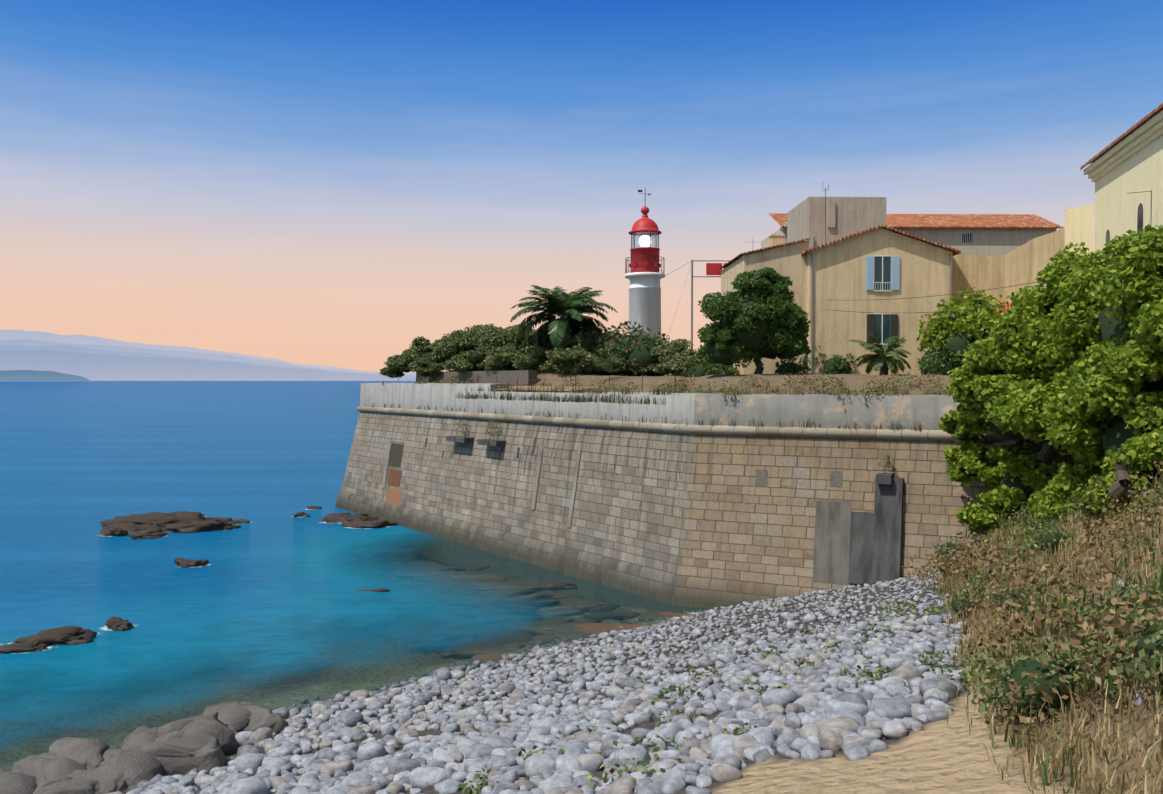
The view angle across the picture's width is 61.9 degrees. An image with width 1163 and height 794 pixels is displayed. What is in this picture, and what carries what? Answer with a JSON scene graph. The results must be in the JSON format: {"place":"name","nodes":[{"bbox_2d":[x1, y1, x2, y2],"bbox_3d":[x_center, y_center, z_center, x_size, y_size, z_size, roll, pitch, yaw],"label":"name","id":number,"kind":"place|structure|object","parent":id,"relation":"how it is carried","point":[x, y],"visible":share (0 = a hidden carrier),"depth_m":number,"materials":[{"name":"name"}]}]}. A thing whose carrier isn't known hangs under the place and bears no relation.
{"place":"outdoors","nodes":[
{"label":"outdoors","id":0,"kind":"place"},
{"bbox_2d":[0,370,88,381],"bbox_3d":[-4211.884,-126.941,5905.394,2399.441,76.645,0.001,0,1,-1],"label":"headland","id":1,"kind":"structure","parent":0,"point":[25,376],"depth_m":5925.19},
{"bbox_2d":[0,381,415,471],"bbox_3d":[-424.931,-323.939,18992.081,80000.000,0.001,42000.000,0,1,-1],"label":"sea water","id":2,"kind":"structure","parent":0,"point":[199,426],"depth_m":219.63,"materials":[{"name":"blue liquid"}]},
{"bbox_2d":[0,344,415,380],"bbox_3d":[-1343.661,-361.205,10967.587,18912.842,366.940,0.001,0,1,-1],"label":"mountain","id":3,"kind":"structure","parent":0,"point":[98,367],"depth_m":10891.00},
{"bbox_2d":[0,330,415,372],"bbox_3d":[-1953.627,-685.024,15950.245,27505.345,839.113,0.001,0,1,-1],"label":"mountain","id":4,"kind":"structure","parent":0,"point":[44,336],"depth_m":15814.70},
{"bbox_2d":[0,339,415,374],"bbox_3d":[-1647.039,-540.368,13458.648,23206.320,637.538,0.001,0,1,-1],"label":"mountain","id":5,"kind":"structure","parent":0,"point":[25,342],"depth_m":13366.03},
{"bbox_2d":[0,472,708,768],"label":"sea water","id":6,"kind":"structure","parent":0,"point":[272,587],"depth_m":46.40,"materials":[{"name":"blue liquid"}]},
{"bbox_2d":[0,506,627,653],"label":"sea rocks","id":7,"kind":"object","parent":6,"relation":"in","point":[151,525],"visible":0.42,"depth_m":62.79,"materials":[{"name":"brown stone"}]},
{"bbox_2d":[0,509,697,691],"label":"sea foam","id":8,"kind":"object","parent":6,"relation":"on","point":[106,628],"visible":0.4,"depth_m":40.37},
{"bbox_2d":[388,443,403,467],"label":"wall patch","id":9,"kind":"object","parent":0,"point":[395,458],"depth_m":71.05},
{"bbox_2d":[360,383,509,412],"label":"parapet wall","id":10,"kind":"structure","parent":0,"point":[440,396],"depth_m":68.14,"materials":[{"name":"grey concrete"}]},
{"bbox_2d":[491,383,508,390],"bbox_3d":[-5.145,-0.600,61.246,1.144,0.530,0.772,0,1,-1],"label":"parapet step cap","id":11,"kind":"object","parent":10,"relation":"on","point":[495,385],"visible":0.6,"depth_m":61.22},
{"bbox_2d":[0,483,1162,793],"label":"sandy ground","id":12,"kind":"structure","parent":0,"point":[950,755],"depth_m":13.57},
{"bbox_2d":[0,702,288,793],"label":"shore boulders","id":13,"kind":"object","parent":12,"relation":"on","point":[206,740],"depth_m":23.08,"materials":[{"name":"grey stone"}]},
{"bbox_2d":[389,553,695,665],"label":"submerged rocks","id":14,"kind":"object","parent":12,"relation":"on","point":[584,628],"depth_m":42.70,"materials":[{"name":"grey stone"}]},
{"bbox_2d":[107,569,1158,793],"bbox_3d":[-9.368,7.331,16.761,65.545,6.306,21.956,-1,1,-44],"label":"pebbles","id":15,"kind":"object","parent":12,"relation":"on","point":[328,733],"visible":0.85,"depth_m":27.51,"materials":[{"name":"grey stone"}]},
{"bbox_2d":[335,411,1098,611],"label":"stone wall","id":16,"kind":"structure","parent":12,"relation":"on","point":[690,521],"depth_m":47.22,"materials":[{"name":"beige stone"}]},
{"bbox_2d":[382,440,404,487],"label":"door frame","id":17,"kind":"object","parent":16,"relation":"attached to","point":[386,465],"visible":1,"depth_m":72.05,"materials":[{"name":"grey stone"}]},
{"bbox_2d":[386,487,401,505],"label":"brick patch","id":18,"kind":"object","parent":16,"relation":"attached to","point":[394,496],"depth_m":70.26,"materials":[{"name":"orange brick"}]},
{"bbox_2d":[387,469,401,485],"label":"brick patch","id":19,"kind":"object","parent":16,"relation":"attached to","point":[394,476],"depth_m":70.67,"materials":[{"name":"brown brick"}]},
{"bbox_2d":[365,402,482,412],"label":"cordon grass","id":20,"kind":"structure","parent":16,"relation":"on","point":[430,406],"depth_m":67.66,"materials":[{"name":"green plant"}]},
{"bbox_2d":[425,438,519,457],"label":"wall slits","id":21,"kind":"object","parent":16,"relation":"attached to","point":[518,451],"depth_m":63.93,"materials":[{"name":"black"}]},
{"bbox_2d":[531,446,580,527],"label":"drain pipes","id":22,"kind":"object","parent":16,"relation":"attached to","point":[573,486],"visible":1,"depth_m":52.45,"materials":[{"name":"grey metal"}]},
{"bbox_2d":[446,436,893,483],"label":"spout brackets","id":23,"kind":"object","parent":16,"relation":"attached to","point":[884,478],"depth_m":58.90,"materials":[{"name":"grey stone"}]},
{"bbox_2d":[455,420,892,469],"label":"plants on brackets","id":24,"kind":"object","parent":16,"relation":"attached to","point":[886,456],"visible":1,"depth_m":59.21,"materials":[{"name":"green plant"}]},
{"bbox_2d":[356,406,1044,442],"bbox_3d":[15.492,1.383,52.235,40.221,0.420,74.507,0,1,-24],"label":"stone ledge","id":25,"kind":"object","parent":16,"relation":"attached to","point":[992,436],"visible":0.71,"depth_m":44.79,"materials":[{"name":"beige stone"}]},
{"bbox_2d":[446,366,954,394],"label":"earth bank","id":26,"kind":"structure","parent":16,"relation":"on","point":[555,378],"depth_m":49.27,"materials":[{"name":"soil"}]},
{"bbox_2d":[416,370,536,385],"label":"low wall","id":27,"kind":"structure","parent":26,"relation":"on","point":[528,377],"depth_m":66.77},
{"bbox_2d":[379,323,705,378],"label":"bushes","id":28,"kind":"object","parent":26,"relation":"on","point":[497,348],"depth_m":66.99,"materials":[{"name":"green plant"}]},
{"bbox_2d":[416,375,675,392],"bbox_3d":[-4.723,-0.802,63.343,0.663,1.574,33.063,-1,1,-35],"label":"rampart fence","id":29,"kind":"object","parent":26,"relation":"on","point":[571,379],"visible":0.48,"depth_m":57.22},
{"bbox_2d":[510,285,617,348],"bbox_3d":[-1.213,-4.150,65.795,7.176,7.040,7.085,0,1,-1],"label":"palm tree","id":30,"kind":"object","parent":26,"relation":"on","point":[557,302],"depth_m":64.63,"materials":[{"name":"green plant"}]},
{"bbox_2d":[593,352,625,372],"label":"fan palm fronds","id":31,"kind":"object","parent":26,"relation":"on","point":[611,361],"visible":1,"depth_m":57.66,"materials":[{"name":"green plant"}]},
{"bbox_2d":[583,321,669,375],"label":"oleander bushes","id":32,"kind":"object","parent":26,"relation":"on","point":[645,357],"depth_m":62.70,"materials":[{"name":"green plant"}]},
{"bbox_2d":[625,272,664,342],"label":"lighthouse tower","id":33,"kind":"structure","parent":26,"relation":"on","point":[645,300],"depth_m":68.01,"materials":[{"name":"white paint"}]},
{"bbox_2d":[630,247,659,272],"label":"lighthouse lantern base","id":34,"kind":"object","parent":33,"relation":"on","point":[645,252],"visible":0.88,"depth_m":68.04,"materials":[{"name":"red metal"}]},
{"bbox_2d":[639,235,649,246],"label":"lighthouse lens","id":35,"kind":"object","parent":34,"relation":"on","point":[645,238],"depth_m":68.59,"materials":[{"name":"white glass"}]},
{"bbox_2d":[631,232,658,247],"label":"lantern glazing bars","id":36,"kind":"object","parent":34,"relation":"on","point":[639,244],"visible":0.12,"depth_m":68.89,"materials":[{"name":"grey metal"}]},
{"bbox_2d":[628,206,661,235],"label":"lighthouse dome","id":37,"kind":"structure","parent":36,"relation":"on","point":[644,224],"depth_m":68.31,"materials":[{"name":"red metal"}]},
{"bbox_2d":[629,262,660,267],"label":"lighthouse vents","id":38,"kind":"object","parent":34,"relation":"attached to","point":[646,264],"visible":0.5,"depth_m":68.17,"materials":[{"name":"red metal"}]},
{"bbox_2d":[632,232,658,247],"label":"lantern glass","id":39,"kind":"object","parent":34,"relation":"on","point":[640,235],"depth_m":68.25,"materials":[{"name":"clear glass"}]},
{"bbox_2d":[382,370,947,400],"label":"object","id":40,"kind":"object","parent":26,"relation":"on","point":[699,389],"visible":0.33,"depth_m":46.55,"materials":[{"name":"green plant"}]},
{"bbox_2d":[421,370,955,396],"bbox_3d":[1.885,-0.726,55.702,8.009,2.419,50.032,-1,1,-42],"label":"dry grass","id":41,"kind":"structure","parent":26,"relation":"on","point":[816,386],"depth_m":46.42,"materials":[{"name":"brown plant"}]},
{"bbox_2d":[666,260,730,349],"bbox_3d":[8.228,-4.686,65.922,7.056,8.696,6.412,0,1,-1],"label":"signal gantry","id":42,"kind":"object","parent":26,"relation":"on","point":[691,265],"visible":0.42,"depth_m":63.62,"materials":[{"name":"grey metal"}]},
{"bbox_2d":[706,263,725,274],"bbox_3d":[9.819,-8.391,63.645,3.269,0.790,0.040,0,1,-1],"label":"signal gantry panel","id":43,"kind":"object","parent":42,"relation":"attached to","point":[712,269],"visible":0.29,"depth_m":63.60,"materials":[{"name":"red metal"}]},
{"bbox_2d":[695,267,810,373],"bbox_3d":[9.040,-3.785,51.441,6.054,6.115,5.640,0,1,-1],"label":"round tree","id":44,"kind":"object","parent":26,"relation":"on","point":[776,303],"depth_m":49.78,"materials":[{"name":"green plant"}]},
{"bbox_2d":[721,234,808,374],"bbox_3d":[11.049,-5.002,59.380,3.723,9.358,8.000,0,1,-1],"label":"house annex","id":45,"kind":"object","parent":26,"relation":"on","point":[790,260],"visible":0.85,"depth_m":55.38,"materials":[{"name":"paint"}]},
{"bbox_2d":[719,238,809,268],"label":"annex roof","id":46,"kind":"structure","parent":45,"relation":"on","point":[747,253],"depth_m":55.80,"materials":[{"name":"brown tile"}]},
{"bbox_2d":[681,326,984,376],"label":"bushes","id":47,"kind":"object","parent":26,"relation":"on","point":[941,354],"depth_m":53.30,"materials":[{"name":"green plant"}]},
{"bbox_2d":[787,197,885,248],"bbox_3d":[17.180,-6.725,65.815,5.059,12.577,6.150,0,1,-1],"label":"rooftop structure","id":48,"kind":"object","parent":26,"relation":"on","point":[846,216],"depth_m":62.81,"materials":[{"name":"paint"}]},
{"bbox_2d":[807,228,952,374],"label":"house facade","id":49,"kind":"structure","parent":26,"relation":"on","point":[839,276],"depth_m":54.89,"materials":[{"name":"beige paint"}]},
{"bbox_2d":[801,224,960,255],"bbox_3d":[16.861,-8.988,59.590,8.837,1.615,10.200,0,1,-1],"label":"roof edge","id":50,"kind":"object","parent":49,"relation":"on","point":[955,251],"depth_m":54.52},
{"bbox_2d":[811,237,950,372],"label":"drainpipes","id":51,"kind":"object","parent":49,"relation":"attached to","point":[812,302],"visible":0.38,"depth_m":54.73,"materials":[{"name":"beige metal"}]},
{"bbox_2d":[867,314,897,342],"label":"window shutters","id":52,"kind":"object","parent":49,"relation":"attached to","point":[893,324],"visible":0.79,"depth_m":54.83,"materials":[{"name":"grey wood"}]},
{"bbox_2d":[866,256,899,289],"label":"window shutters","id":53,"kind":"object","parent":49,"relation":"attached to","point":[895,269],"visible":1,"depth_m":54.78,"materials":[{"name":"blue wood"}]},
{"bbox_2d":[825,184,1151,312],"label":"wires","id":54,"kind":"object","parent":49,"relation":"attached to","point":[947,294],"visible":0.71,"depth_m":46.47,"materials":[{"name":"grey metal"}]},
{"bbox_2d":[761,228,1056,255],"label":"long building","id":55,"kind":"structure","parent":26,"relation":"on","point":[994,241],"depth_m":71.09,"materials":[{"name":"paint"}]},
{"bbox_2d":[768,213,1062,228],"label":"tiled roof","id":56,"kind":"structure","parent":55,"relation":"on","point":[963,220],"depth_m":72.50,"materials":[{"name":"tile"}]},
{"bbox_2d":[915,286,1010,353],"bbox_3d":[20.248,-3.649,50.844,4.885,4.384,4.340,1,1,36],"label":"small tree","id":57,"kind":"object","parent":26,"relation":"on","point":[941,319],"depth_m":50.29,"materials":[{"name":"green plant"}]},
{"bbox_2d":[952,227,1064,301],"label":"boundary wall","id":58,"kind":"structure","parent":26,"relation":"on","point":[1025,263],"depth_m":54.92,"materials":[{"name":"paint"}]},
{"bbox_2d":[952,301,1011,314],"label":"lean-to roof","id":59,"kind":"structure","parent":58,"relation":"attached to","point":[1006,306],"depth_m":54.20,"materials":[{"name":"tile"}]},
{"bbox_2d":[1064,204,1092,256],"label":"boundary wall","id":60,"kind":"structure","parent":26,"relation":"on","point":[1078,225],"depth_m":50.08,"materials":[{"name":"beige paint"}]},
{"bbox_2d":[454,382,991,431],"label":"rampart grass","id":61,"kind":"structure","parent":16,"relation":"on","point":[571,398],"depth_m":47.52,"materials":[{"name":"plant"}]},
{"bbox_2d":[755,469,842,487],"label":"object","id":62,"kind":"object","parent":16,"relation":"attached to","point":[836,478],"visible":1,"depth_m":42.18,"materials":[{"name":"grey stone"}]},
{"bbox_2d":[813,501,850,584],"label":"concrete slab","id":63,"kind":"structure","parent":16,"relation":"attached to","point":[832,542],"depth_m":41.73,"materials":[{"name":"grey concrete"}]},
{"bbox_2d":[848,477,903,584],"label":"concrete buttress","id":64,"kind":"structure","parent":16,"relation":"attached to","point":[875,546],"depth_m":40.68,"materials":[{"name":"grey concrete"}]},
{"bbox_2d":[458,458,1162,793],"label":"green herbs","id":65,"kind":"object","parent":12,"relation":"on","point":[946,665],"visible":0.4,"depth_m":17.45,"materials":[{"name":"green plant"}]},
{"bbox_2d":[901,532,1158,701],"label":"dry shrubs","id":66,"kind":"object","parent":12,"relation":"on","point":[1116,620],"visible":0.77,"depth_m":17.21,"materials":[{"name":"brown plant"}]},
{"bbox_2d":[918,466,1162,734],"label":"shrubs","id":67,"kind":"object","parent":12,"relation":"on","point":[1151,662],"depth_m":12.97,"materials":[{"name":"green plant"}]},
{"bbox_2d":[930,466,1162,793],"bbox_3d":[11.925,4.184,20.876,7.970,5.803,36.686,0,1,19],"label":"dry bank grass","id":68,"kind":"structure","parent":12,"relation":"on","point":[1079,738],"depth_m":13.46,"materials":[{"name":"beige plant"}]},
{"bbox_2d":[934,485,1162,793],"bbox_3d":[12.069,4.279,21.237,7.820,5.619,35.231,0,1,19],"label":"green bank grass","id":69,"kind":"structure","parent":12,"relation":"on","point":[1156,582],"depth_m":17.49,"materials":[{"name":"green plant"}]},
{"bbox_2d":[935,459,1162,743],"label":"brown bank shrubs","id":70,"kind":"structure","parent":12,"relation":"on","point":[1113,601],"depth_m":16.79,"materials":[{"name":"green plant"}]},
{"bbox_2d":[938,224,1162,536],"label":"tree","id":71,"kind":"object","parent":12,"relation":"on","point":[1092,388],"depth_m":31.72,"materials":[{"name":"green plant"}]},
{"bbox_2d":[1094,119,1162,255],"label":"tall building","id":72,"kind":"structure","parent":12,"relation":"on","point":[1116,204],"depth_m":43.58,"materials":[{"name":"paint"}]},
{"bbox_2d":[874,203,1142,342],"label":"dark windows","id":73,"kind":"structure","parent":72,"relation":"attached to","point":[886,278],"depth_m":54.86,"materials":[{"name":"black glass"}]},
{"bbox_2d":[873,233,971,344],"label":"window frames","id":74,"kind":"structure","parent":73,"relation":"attached to","point":[882,282],"depth_m":54.83,"materials":[{"name":"white"}]},
{"bbox_2d":[1080,103,1162,169],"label":"roof eave","id":75,"kind":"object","parent":72,"relation":"on","point":[1145,119],"depth_m":43.03,"materials":[{"name":"tile"}]},
{"bbox_2d":[1084,110,1162,181],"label":"roof eave","id":76,"kind":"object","parent":72,"relation":"attached to","point":[1146,138],"depth_m":43.22,"materials":[{"name":"beige paint"}]},
{"bbox_2d":[0,0,1162,371],"label":"sky","id":77,"kind":"structure","parent":0,"point":[335,183],"materials":[{"name":"blue"}]},
{"bbox_2d":[625,190,664,273],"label":"gallery railing","id":78,"kind":"object","parent":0,"point":[663,259],"visible":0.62,"depth_m":68.39,"materials":[{"name":"metal"}]},
{"bbox_2d":[490,390,993,430],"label":"parapet wall","id":79,"kind":"structure","parent":0,"point":[927,412],"depth_m":44.07,"materials":[{"name":"grey concrete"}]},
{"bbox_2d":[495,386,594,390],"bbox_3d":[-2.298,-0.518,57.687,1.950,0.250,8.900,-1,1,-35],"label":"rampart tile capping","id":80,"kind":"object","parent":79,"relation":"on","point":[567,388],"visible":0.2,"depth_m":57.01,"materials":[{"name":"brown tile"}]},
{"bbox_2d":[848,334,911,374],"bbox_3d":[16.109,-1.931,51.805,3.533,2.919,3.746,0,1,-1],"label":"palm plant","id":81,"kind":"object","parent":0,"point":[893,361],"depth_m":51.70,"materials":[{"name":"green plant"}]}
]}

